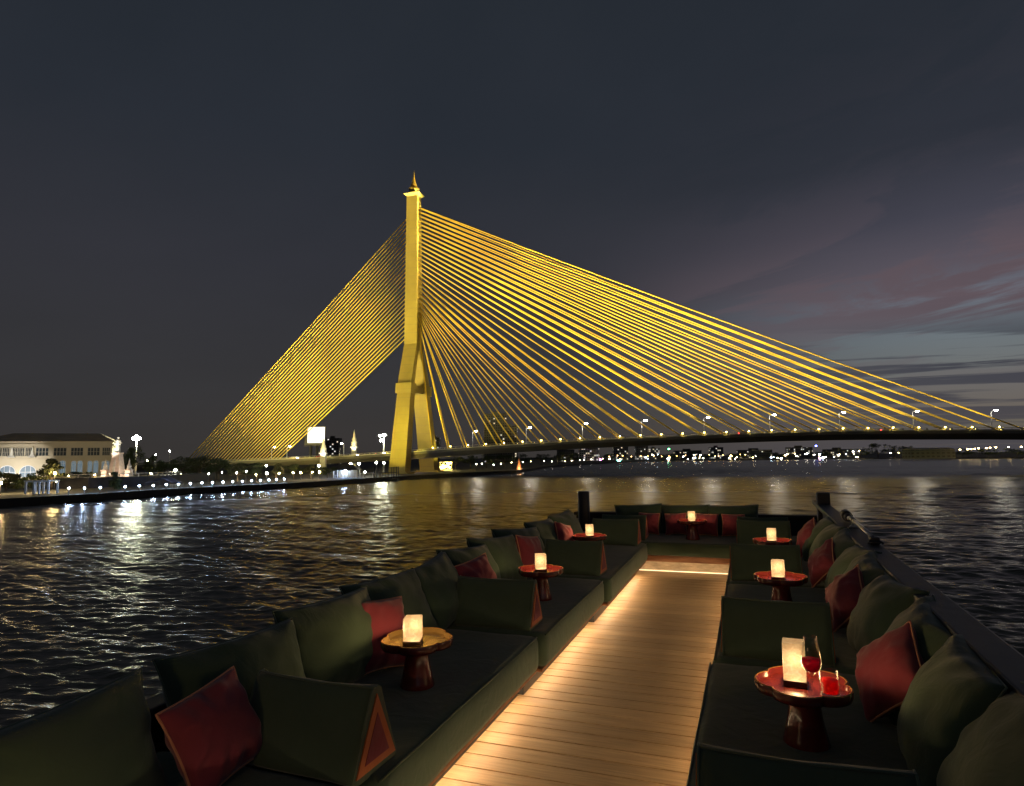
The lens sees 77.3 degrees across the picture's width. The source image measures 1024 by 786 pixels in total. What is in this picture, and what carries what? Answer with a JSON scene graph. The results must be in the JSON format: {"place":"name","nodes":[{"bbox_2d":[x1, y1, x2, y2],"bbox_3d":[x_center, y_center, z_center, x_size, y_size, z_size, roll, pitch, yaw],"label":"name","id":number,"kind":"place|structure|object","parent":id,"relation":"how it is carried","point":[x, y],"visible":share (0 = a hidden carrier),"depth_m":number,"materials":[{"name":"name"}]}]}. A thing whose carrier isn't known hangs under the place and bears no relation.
{"place":"outdoors","nodes":[
{"label":"outdoors","id":0,"kind":"place"},
{"bbox_2d":[0,457,1023,727],"bbox_3d":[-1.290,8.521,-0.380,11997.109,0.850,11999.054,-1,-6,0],"label":"water","id":1,"kind":"structure","parent":0,"point":[94,595],"depth_m":68.16,"materials":[{"name":"black liquid"}]},
{"bbox_2d":[360,466,398,480],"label":"ferry pontoon","id":2,"kind":"object","parent":1,"relation":"on","point":[391,472],"visible":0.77,"depth_m":242.16,"materials":[{"name":"concrete"}]},
{"bbox_2d":[146,491,1023,785],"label":"riverboat","id":3,"kind":"object","parent":1,"relation":"on","point":[612,695],"visible":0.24,"depth_m":4.17,"materials":[{"name":"brown wood"}]},
{"bbox_2d":[156,751,342,785],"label":"bench module","id":4,"kind":"object","parent":3,"relation":"on","point":[245,776],"visible":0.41,"depth_m":2.53,"materials":[{"name":"green fabric"}]},
{"bbox_2d":[0,667,168,785],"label":"back cushion","id":5,"kind":"object","parent":4,"relation":"on","point":[101,736],"visible":1,"depth_m":2.19,"materials":[{"name":"green fabric"}]},
{"bbox_2d":[155,666,261,785],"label":"throw pillow","id":6,"kind":"object","parent":4,"relation":"on","point":[212,732],"visible":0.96,"depth_m":2.47,"materials":[{"name":"red fabric"}]},
{"bbox_2d":[245,629,537,785],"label":"bench module","id":7,"kind":"object","parent":3,"relation":"on","point":[451,715],"visible":0.47,"depth_m":3.38,"materials":[{"name":"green fabric"}]},
{"bbox_2d":[152,617,305,707],"bbox_3d":[-1.242,1.386,2.964,0.278,0.526,0.716,-34,-20,28],"label":"back cushion","id":8,"kind":"object","parent":7,"relation":"on","point":[274,648],"visible":0.45,"depth_m":2.90,"materials":[{"name":"green fabric"}]},
{"bbox_2d":[248,669,395,785],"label":"wedge bolster","id":9,"kind":"object","parent":7,"relation":"on","point":[338,733],"visible":0.9,"depth_m":2.59,"materials":[{"name":"green fabric"}]},
{"bbox_2d":[272,586,383,682],"bbox_3d":[-0.982,1.398,3.571,0.281,0.526,0.736,-26,-16,24],"label":"back cushion","id":10,"kind":"object","parent":7,"relation":"on","point":[334,636],"visible":0.54,"depth_m":3.44,"materials":[{"name":"green fabric"}]},
{"bbox_2d":[361,596,404,674],"bbox_3d":[-0.781,1.426,3.773,0.190,0.416,0.416,-29,-26,33],"label":"throw pillow","id":11,"kind":"object","parent":7,"relation":"on","point":[387,616],"visible":0.52,"depth_m":3.73,"materials":[{"name":"red fabric"}]},
{"bbox_2d":[339,568,438,627],"bbox_3d":[-0.783,1.450,4.200,0.270,0.526,0.716,-35,-21,25],"label":"back cushion","id":12,"kind":"object","parent":7,"relation":"on","point":[406,585],"visible":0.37,"depth_m":4.22,"materials":[{"name":"green fabric"}]},
{"bbox_2d":[381,627,452,690],"bbox_3d":[-0.512,1.467,3.502,0.381,0.258,0.389,-2,-5,8],"label":"tray table","id":13,"kind":"object","parent":7,"relation":"on","point":[417,674],"visible":0.9,"depth_m":3.44,"materials":[{"name":"red paint"}]},
{"bbox_2d":[403,615,422,646],"bbox_3d":[-0.538,1.289,3.475,0.094,0.144,0.094,-1,-5,2],"label":"lantern","id":14,"kind":"object","parent":13,"relation":"on","point":[412,631],"visible":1,"depth_m":3.43,"materials":[{"name":"beige glass"}]},
{"bbox_2d":[413,551,458,629],"bbox_3d":[-0.546,1.496,4.794,0.278,0.526,0.716,-31,-10,14],"label":"back cushion","id":15,"kind":"object","parent":7,"relation":"on","point":[437,575],"visible":0.57,"depth_m":4.63,"materials":[{"name":"green fabric"}]},
{"bbox_2d":[447,577,603,694],"bbox_3d":[0.038,1.964,5.445,1.130,0.446,1.904,-3,-5,20],"label":"bench module","id":16,"kind":"object","parent":3,"relation":"on","point":[571,608],"visible":0.41,"depth_m":5.03,"materials":[{"name":"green fabric"}]},
{"bbox_2d":[436,544,500,578],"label":"back cushion","id":17,"kind":"object","parent":16,"relation":"on","point":[459,556],"visible":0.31,"depth_m":5.38,"materials":[{"name":"green fabric"}]},
{"bbox_2d":[454,553,496,578],"bbox_3d":[-0.269,1.515,5.093,0.178,0.396,0.396,-28,-12,36],"label":"throw pillow","id":18,"kind":"object","parent":16,"relation":"on","point":[479,566],"visible":0.44,"depth_m":5.07,"materials":[{"name":"red fabric"}]},
{"bbox_2d":[466,534,526,579],"bbox_3d":[-0.136,1.589,5.960,0.280,0.526,0.696,-30,-24,31],"label":"back cushion","id":19,"kind":"object","parent":16,"relation":"on","point":[504,552],"visible":0.45,"depth_m":5.89,"materials":[{"name":"green fabric"}]},
{"bbox_2d":[452,575,541,631],"bbox_3d":[-0.111,1.527,4.705,0.617,0.333,0.310,-3,-5,19],"label":"wedge bolster","id":20,"kind":"object","parent":16,"relation":"on","point":[513,604],"visible":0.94,"depth_m":4.61,"materials":[{"name":"green fabric"}]},
{"bbox_2d":[515,535,542,577],"bbox_3d":[0.180,1.609,6.289,0.188,0.416,0.416,-23,-24,29],"label":"throw pillow","id":21,"kind":"object","parent":16,"relation":"on","point":[528,548],"visible":0.48,"depth_m":6.18,"materials":[{"name":"red fabric"}]},
{"bbox_2d":[518,564,563,600],"bbox_3d":[0.250,1.615,5.423,0.381,0.258,0.389,0,-5,-10],"label":"tray table","id":22,"kind":"object","parent":16,"relation":"on","point":[541,578],"visible":0.89,"depth_m":5.36,"materials":[{"name":"red paint"}]},
{"bbox_2d":[535,553,546,571],"bbox_3d":[0.243,1.439,5.431,0.094,0.144,0.094,-1,-5,-2],"label":"lantern","id":23,"kind":"object","parent":22,"relation":"on","point":[540,562],"visible":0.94,"depth_m":5.39,"materials":[{"name":"beige paper"}]},
{"bbox_2d":[554,543,646,621],"bbox_3d":[0.816,2.121,7.465,1.183,0.444,2.404,-3,-5,20],"label":"bench module","id":24,"kind":"object","parent":3,"relation":"on","point":[624,564],"visible":0.3,"depth_m":6.92,"materials":[{"name":"green fabric"}]},
{"bbox_2d":[491,526,543,552],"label":"back cushion","id":25,"kind":"object","parent":24,"relation":"on","point":[531,532],"visible":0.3,"depth_m":6.58,"materials":[{"name":"green fabric"}]},
{"bbox_2d":[524,518,557,545],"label":"back cushion","id":26,"kind":"object","parent":24,"relation":"on","point":[545,528],"visible":0.29,"depth_m":7.18,"materials":[{"name":"green fabric"}]},
{"bbox_2d":[554,521,574,540],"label":"throw pillow","id":27,"kind":"object","parent":24,"relation":"on","point":[563,532],"visible":0.41,"depth_m":7.30,"materials":[{"name":"red fabric"}]},
{"bbox_2d":[548,509,583,540],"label":"back cushion","id":28,"kind":"object","parent":24,"relation":"on","point":[567,517],"visible":0.45,"depth_m":8.04,"materials":[{"name":"green fabric"}]},
{"bbox_2d":[544,539,606,575],"bbox_3d":[0.634,1.668,6.535,0.617,0.333,0.312,-3,-5,21],"label":"wedge bolster","id":29,"kind":"object","parent":24,"relation":"on","point":[578,557],"visible":0.81,"depth_m":6.44,"materials":[{"name":"green fabric"}]},
{"bbox_2d":[573,533,606,540],"bbox_3d":[0.904,1.768,7.379,0.381,0.258,0.389,-2,-5,15],"label":"tray table","id":30,"kind":"object","parent":24,"relation":"on","point":[583,537],"visible":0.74,"depth_m":7.28,"materials":[{"name":"red paint"}]},
{"bbox_2d":[592,518,640,545],"bbox_3d":[1.357,1.809,8.363,0.617,0.333,0.310,-3,-5,20],"label":"wedge bolster","id":31,"kind":"object","parent":24,"relation":"on","point":[625,532],"visible":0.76,"depth_m":8.26,"materials":[{"name":"green fabric"}]},
{"bbox_2d":[583,531,796,564],"bbox_3d":[2.424,2.197,8.743,3.308,0.446,1.086,-3,-5,20],"label":"bench module","id":32,"kind":"object","parent":3,"relation":"on","point":[681,548],"visible":0.3,"depth_m":8.31,"materials":[{"name":"green fabric"}]},
{"bbox_2d":[602,514,647,540],"bbox_3d":[1.550,1.844,8.824,0.617,0.333,0.309,-3,-5,19],"label":"wedge bolster","id":33,"kind":"object","parent":32,"relation":"on","point":[643,526],"visible":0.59,"depth_m":8.74,"materials":[{"name":"green fabric"}]},
{"bbox_2d":[614,503,662,532],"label":"back cushion","id":34,"kind":"object","parent":32,"relation":"on","point":[633,509],"visible":0.45,"depth_m":9.41,"materials":[{"name":"green fabric"}]},
{"bbox_2d":[639,512,659,534],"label":"throw pillow","id":35,"kind":"object","parent":32,"relation":"on","point":[653,522],"visible":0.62,"depth_m":9.12,"materials":[{"name":"red fabric"}]},
{"bbox_2d":[664,513,686,534],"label":"throw pillow","id":36,"kind":"object","parent":32,"relation":"on","point":[673,526],"visible":0.9,"depth_m":9.01,"materials":[{"name":"red fabric"}]},
{"bbox_2d":[661,504,709,532],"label":"back cushion","id":37,"kind":"object","parent":32,"relation":"on","point":[674,509],"visible":0.38,"depth_m":9.21,"materials":[{"name":"green fabric"}]},
{"bbox_2d":[677,518,706,539],"bbox_3d":[2.441,1.844,8.633,0.381,0.258,0.389,-1,-5,0],"label":"tray table","id":38,"kind":"object","parent":32,"relation":"on","point":[692,532],"visible":0.95,"depth_m":8.57,"materials":[{"name":"red paint"}]},
{"bbox_2d":[696,513,717,536],"bbox_3d":[2.712,1.835,8.916,0.309,0.310,0.185,-2,-19,28],"label":"throw pillow","id":39,"kind":"object","parent":32,"relation":"on","point":[710,527],"visible":0.8,"depth_m":8.85,"materials":[{"name":"red fabric"}]},
{"bbox_2d":[721,514,744,535],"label":"throw pillow","id":40,"kind":"object","parent":32,"relation":"on","point":[728,524],"visible":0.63,"depth_m":8.77,"materials":[{"name":"red fabric"}]},
{"bbox_2d":[708,504,758,534],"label":"back cushion","id":41,"kind":"object","parent":32,"relation":"on","point":[749,510],"visible":0.45,"depth_m":8.96,"materials":[{"name":"green fabric"}]},
{"bbox_2d":[737,516,788,520],"bbox_3d":[3.228,1.761,8.238,0.627,0.333,0.310,-3,-5,20],"label":"wedge bolster","id":42,"kind":"object","parent":32,"relation":"on","point":[764,519],"visible":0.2,"depth_m":8.22,"materials":[{"name":"green fabric"}]},
{"bbox_2d":[726,557,824,588],"bbox_3d":[2.876,2.021,6.775,1.082,0.445,2.274,-3,-5,20],"label":"bench module","id":43,"kind":"object","parent":3,"relation":"on","point":[808,584],"visible":0.09,"depth_m":5.92,"materials":[{"name":"green fabric"}]},
{"bbox_2d":[736,520,791,544],"bbox_3d":[3.089,1.732,7.863,0.627,0.333,0.308,-3,-5,20],"label":"wedge bolster","id":44,"kind":"object","parent":43,"relation":"on","point":[747,531],"visible":0.71,"depth_m":7.82,"materials":[{"name":"green fabric"}]},
{"bbox_2d":[730,543,802,580],"bbox_3d":[2.385,1.590,6.028,0.627,0.333,0.308,-3,-5,19],"label":"wedge bolster","id":45,"kind":"object","parent":43,"relation":"on","point":[747,561],"visible":0.84,"depth_m":5.97,"materials":[{"name":"green fabric"}]},
{"bbox_2d":[752,537,791,544],"bbox_3d":[2.763,1.679,6.762,0.381,0.258,0.389,-1,-5,-5],"label":"tray table","id":46,"kind":"object","parent":43,"relation":"on","point":[763,541],"visible":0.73,"depth_m":6.76,"materials":[{"name":"red paint"}]},
{"bbox_2d":[796,517,816,556],"bbox_3d":[3.306,1.622,7.155,0.189,0.348,0.348,21,36,4],"label":"throw pillow","id":47,"kind":"object","parent":43,"relation":"on","point":[804,533],"visible":0.61,"depth_m":7.11,"materials":[{"name":"red fabric"}]},
{"bbox_2d":[802,516,834,560],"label":"back cushion","id":48,"kind":"object","parent":43,"relation":"on","point":[820,525],"visible":0.34,"depth_m":6.91,"materials":[{"name":"green fabric"}]},
{"bbox_2d":[808,537,835,587],"bbox_3d":[2.745,1.504,5.660,0.181,0.348,0.348,24,40,2],"label":"throw pillow","id":49,"kind":"object","parent":43,"relation":"on","point":[821,559],"visible":0.84,"depth_m":5.58,"materials":[{"name":"red fabric"}]},
{"bbox_2d":[809,524,849,556],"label":"back cushion","id":50,"kind":"object","parent":43,"relation":"on","point":[826,533],"visible":0.29,"depth_m":6.31,"materials":[{"name":"green fabric"}]},
{"bbox_2d":[823,527,854,584],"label":"back cushion","id":51,"kind":"object","parent":43,"relation":"on","point":[842,539],"visible":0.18,"depth_m":5.60,"materials":[{"name":"green fabric"}]},
{"bbox_2d":[713,584,857,675],"bbox_3d":[2.091,1.857,4.659,1.083,0.446,2.222,-3,-5,20],"label":"bench module","id":52,"kind":"object","parent":3,"relation":"on","point":[845,657],"visible":0.16,"depth_m":4.16,"materials":[{"name":"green fabric"}]},
{"bbox_2d":[721,595,835,666],"bbox_3d":[1.602,1.424,3.893,0.627,0.333,0.309,-3,-5,21],"label":"wedge bolster","id":53,"kind":"object","parent":52,"relation":"on","point":[755,629],"visible":0.98,"depth_m":3.82,"materials":[{"name":"green fabric"}]},
{"bbox_2d":[754,571,807,601],"bbox_3d":[2.081,1.536,4.928,0.381,0.258,0.389,-2,-5,5],"label":"tray table","id":54,"kind":"object","parent":52,"relation":"on","point":[781,591],"visible":0.83,"depth_m":4.87,"materials":[{"name":"red paint"}]},
{"bbox_2d":[771,559,784,579],"bbox_3d":[2.049,1.361,4.930,0.094,0.144,0.094,-4,-5,26],"label":"lantern","id":55,"kind":"object","parent":54,"relation":"on","point":[777,569],"visible":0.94,"depth_m":4.89,"materials":[{"name":"beige paper"}]},
{"bbox_2d":[825,564,864,631],"bbox_3d":[2.261,1.394,4.348,0.188,0.358,0.358,24,37,1],"label":"throw pillow","id":56,"kind":"object","parent":52,"relation":"on","point":[842,592],"visible":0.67,"depth_m":4.28,"materials":[{"name":"red fabric"}]},
{"bbox_2d":[825,544,881,588],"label":"back cushion","id":57,"kind":"object","parent":52,"relation":"on","point":[843,560],"visible":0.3,"depth_m":5.05,"materials":[{"name":"green fabric"}]},
{"bbox_2d":[843,550,886,630],"bbox_3d":[2.470,1.414,4.471,0.306,0.546,0.726,28,9,16],"label":"back cushion","id":58,"kind":"object","parent":52,"relation":"on","point":[871,568],"visible":0.18,"depth_m":4.40,"materials":[{"name":"green fabric"}]},
{"bbox_2d":[846,572,929,651],"bbox_3d":[2.220,1.364,3.797,0.298,0.546,0.726,26,-1,16],"label":"back cushion","id":59,"kind":"object","parent":52,"relation":"on","point":[885,600],"visible":0.46,"depth_m":3.68,"materials":[{"name":"green fabric"}]},
{"bbox_2d":[686,662,907,785],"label":"bench module","id":60,"kind":"object","parent":3,"relation":"on","point":[739,711],"visible":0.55,"depth_m":2.88,"materials":[{"name":"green fabric"}]},
{"bbox_2d":[754,666,853,752],"bbox_3d":[1.262,1.367,2.746,0.382,0.258,0.389,1,-5,-20],"label":"tray table","id":61,"kind":"object","parent":60,"relation":"on","point":[805,730],"visible":0.86,"depth_m":2.68,"materials":[{"name":"red paint"}]},
{"bbox_2d":[782,637,806,688],"bbox_3d":[1.234,1.178,2.798,0.094,0.182,0.094,-3,-5,24],"label":"lantern","id":62,"kind":"object","parent":61,"relation":"on","point":[794,669],"visible":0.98,"depth_m":2.76,"materials":[{"name":"white paper"}]},
{"bbox_2d":[801,637,822,705],"bbox_3d":[1.213,1.120,2.591,0.077,0.262,0.077,-3,-5,20],"label":"wine glass","id":63,"kind":"object","parent":61,"relation":"on","point":[810,664],"visible":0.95,"depth_m":2.57,"materials":[{"name":"red"}]},
{"bbox_2d":[819,671,839,696],"bbox_3d":[1.321,1.207,2.662,0.077,0.097,0.077,-3,-5,20],"label":"tumbler","id":64,"kind":"object","parent":61,"relation":"on","point":[829,685],"visible":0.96,"depth_m":2.64,"materials":[{"name":"red glass"}]},
{"bbox_2d":[695,742,919,785],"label":"wedge bolster","id":65,"kind":"object","parent":60,"relation":"on","point":[718,766],"visible":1,"depth_m":1.93,"materials":[{"name":"green fabric"}]},
{"bbox_2d":[855,620,923,721],"bbox_3d":[1.743,1.288,2.957,0.186,0.368,0.367,25,39,1],"label":"throw pillow","id":66,"kind":"object","parent":60,"relation":"on","point":[889,664],"visible":0.81,"depth_m":2.89,"materials":[{"name":"red fabric"}]},
{"bbox_2d":[885,594,951,725],"bbox_3d":[1.980,1.312,3.142,0.307,0.546,0.726,30,12,23],"label":"back cushion","id":67,"kind":"object","parent":60,"relation":"on","point":[933,634],"visible":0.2,"depth_m":2.95,"materials":[{"name":"green fabric"}]},
{"bbox_2d":[897,634,1007,785],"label":"back cushion","id":68,"kind":"object","parent":60,"relation":"on","point":[957,686],"visible":0.59,"depth_m":2.35,"materials":[{"name":"green fabric"}]},
{"bbox_2d":[936,681,1023,785],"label":"back cushion","id":69,"kind":"object","parent":60,"relation":"on","point":[988,750],"visible":0.96,"depth_m":1.98,"materials":[{"name":"green fabric"}]},
{"bbox_2d":[840,509,883,544],"bbox_3d":[3.203,1.221,5.910,0.119,0.120,1.812,-3,-5,20],"label":"spotlight arm","id":70,"kind":"object","parent":3,"relation":"attached to","point":[846,515],"visible":1,"depth_m":5.86},
{"bbox_2d":[0,452,1023,498],"bbox_3d":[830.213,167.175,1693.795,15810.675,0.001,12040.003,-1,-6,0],"label":"ground","id":71,"kind":"structure","parent":0,"point":[226,478],"depth_m":332.14,"materials":[{"name":"black concrete"}]},
{"bbox_2d":[0,471,20,490],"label":"round bush","id":72,"kind":"object","parent":71,"relation":"on","point":[6,483],"visible":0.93,"depth_m":164.56,"materials":[{"name":"green plant"}]},
{"bbox_2d":[11,473,37,488],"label":"round bush","id":73,"kind":"object","parent":71,"relation":"on","point":[21,482],"visible":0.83,"depth_m":161.62,"materials":[{"name":"green plant"}]},
{"bbox_2d":[24,480,59,493],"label":"trellis","id":74,"kind":"object","parent":71,"relation":"on","point":[39,486],"visible":0.96,"depth_m":146.72,"materials":[{"name":"white paint"}]},
{"bbox_2d":[30,458,69,489],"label":"park tree","id":75,"kind":"object","parent":71,"relation":"on","point":[50,468],"visible":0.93,"depth_m":170.06,"materials":[{"name":"green plant"}]},
{"bbox_2d":[0,433,120,481],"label":"palace building","id":76,"kind":"structure","parent":71,"relation":"on","point":[23,454],"depth_m":238.27,"materials":[{"name":"beige paint"}]},
{"bbox_2d":[108,472,122,488],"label":"round bush","id":77,"kind":"object","parent":71,"relation":"on","point":[115,483],"visible":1,"depth_m":166.28,"materials":[{"name":"green plant"}]},
{"bbox_2d":[52,472,215,488],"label":"terrace","id":78,"kind":"structure","parent":71,"relation":"on","point":[98,481],"depth_m":185.88,"materials":[{"name":"grey concrete"}]},
{"bbox_2d":[105,437,124,476],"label":"statue monument","id":79,"kind":"object","parent":78,"relation":"on","point":[117,463],"visible":0.98,"depth_m":188.18,"materials":[{"name":"white stone"}]},
{"bbox_2d":[124,445,145,472],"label":"park tree","id":80,"kind":"object","parent":71,"relation":"on","point":[129,454],"visible":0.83,"depth_m":238.69,"materials":[{"name":"green plant"}]},
{"bbox_2d":[143,454,156,473],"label":"park tree","id":81,"kind":"object","parent":71,"relation":"on","point":[148,465],"visible":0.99,"depth_m":243.86,"materials":[{"name":"green plant"}]},
{"bbox_2d":[168,456,192,472],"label":"park tree","id":82,"kind":"object","parent":71,"relation":"on","point":[175,465],"visible":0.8,"depth_m":234.49,"materials":[{"name":"green plant"}]},
{"bbox_2d":[185,455,211,472],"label":"park tree","id":83,"kind":"object","parent":71,"relation":"on","point":[195,467],"visible":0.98,"depth_m":229.63,"materials":[{"name":"green plant"}]},
{"bbox_2d":[203,458,230,480],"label":"park tree","id":84,"kind":"object","parent":71,"relation":"on","point":[214,468],"visible":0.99,"depth_m":227.28,"materials":[{"name":"green plant"}]},
{"bbox_2d":[226,462,252,480],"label":"park tree","id":85,"kind":"object","parent":71,"relation":"on","point":[242,466],"visible":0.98,"depth_m":223.86,"materials":[{"name":"green plant"}]},
{"bbox_2d":[247,462,264,480],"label":"park tree","id":86,"kind":"object","parent":71,"relation":"on","point":[254,469],"visible":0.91,"depth_m":226.36,"materials":[{"name":"green plant"}]},
{"bbox_2d":[304,426,325,472],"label":"billboard","id":87,"kind":"object","parent":71,"relation":"on","point":[314,436],"visible":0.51,"depth_m":344.40,"materials":[{"name":"paint"}]},
{"bbox_2d":[319,438,327,473],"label":"spired tower","id":88,"kind":"structure","parent":71,"relation":"on","point":[323,453],"depth_m":315.48,"materials":[{"name":"stone"}]},
{"bbox_2d":[325,436,341,464],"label":"building","id":89,"kind":"structure","parent":71,"relation":"on","point":[333,444],"depth_m":891.60,"materials":[{"name":"paint"}]},
{"bbox_2d":[333,464,361,477],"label":"pier pavilion","id":90,"kind":"structure","parent":71,"relation":"on","point":[348,473],"depth_m":248.32,"materials":[{"name":"stone"}]},
{"bbox_2d":[484,412,506,462],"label":"building","id":91,"kind":"structure","parent":71,"relation":"on","point":[488,438],"depth_m":893.27,"materials":[{"name":"paint"}]},
{"bbox_2d":[502,424,517,462],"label":"building","id":92,"kind":"structure","parent":71,"relation":"on","point":[506,438],"depth_m":852.21,"materials":[{"name":"paint"}]},
{"bbox_2d":[0,457,1023,506],"bbox_3d":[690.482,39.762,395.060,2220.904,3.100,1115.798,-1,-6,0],"label":"quay wall","id":93,"kind":"structure","parent":71,"relation":"on","point":[23,501],"depth_m":179.58,"materials":[{"name":"concrete"}]},
{"bbox_2d":[124,174,1023,473],"bbox_3d":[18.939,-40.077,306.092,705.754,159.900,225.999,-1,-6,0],"label":"cable stayed bridge","id":94,"kind":"structure","parent":71,"relation":"on","point":[412,388],"depth_m":308.18,"materials":[{"name":"gold concrete"}]},
{"bbox_2d":[578,448,595,460],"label":"building","id":95,"kind":"structure","parent":71,"relation":"on","point":[587,454],"depth_m":969.41,"materials":[{"name":"paint"}]},
{"bbox_2d":[613,447,627,459],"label":"building","id":96,"kind":"structure","parent":71,"relation":"on","point":[621,453],"depth_m":1138.80,"materials":[{"name":"paint"}]},
{"bbox_2d":[634,446,647,459],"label":"building","id":97,"kind":"structure","parent":71,"relation":"on","point":[641,452],"depth_m":1139.01,"materials":[{"name":"paint"}]},
{"bbox_2d":[648,447,659,459],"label":"building","id":98,"kind":"structure","parent":71,"relation":"on","point":[653,452],"depth_m":1138.64,"materials":[{"name":"paint"}]},
{"bbox_2d":[673,449,701,458],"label":"building","id":99,"kind":"structure","parent":71,"relation":"on","point":[689,454],"depth_m":1138.55,"materials":[{"name":"paint"}]},
{"bbox_2d":[709,446,723,458],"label":"building","id":100,"kind":"structure","parent":71,"relation":"on","point":[717,451],"depth_m":1138.85,"materials":[{"name":"paint"}]},
{"bbox_2d":[736,448,772,458],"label":"building","id":101,"kind":"structure","parent":71,"relation":"on","point":[754,452],"depth_m":1138.57,"materials":[{"name":"paint"}]},
{"bbox_2d":[785,446,812,457],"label":"building","id":102,"kind":"structure","parent":71,"relation":"on","point":[800,451],"depth_m":1138.67,"materials":[{"name":"paint"}]},
{"bbox_2d":[822,447,852,456],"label":"building","id":103,"kind":"structure","parent":71,"relation":"on","point":[835,452],"depth_m":1138.42,"materials":[{"name":"paint"}]},
{"bbox_2d":[902,448,955,458],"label":"riverside hall","id":104,"kind":"structure","parent":71,"relation":"on","point":[926,453],"depth_m":748.20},
{"bbox_2d":[0,0,1023,462],"label":"sky","id":105,"kind":"structure","parent":0,"point":[187,186],"materials":[{"name":"grey"}]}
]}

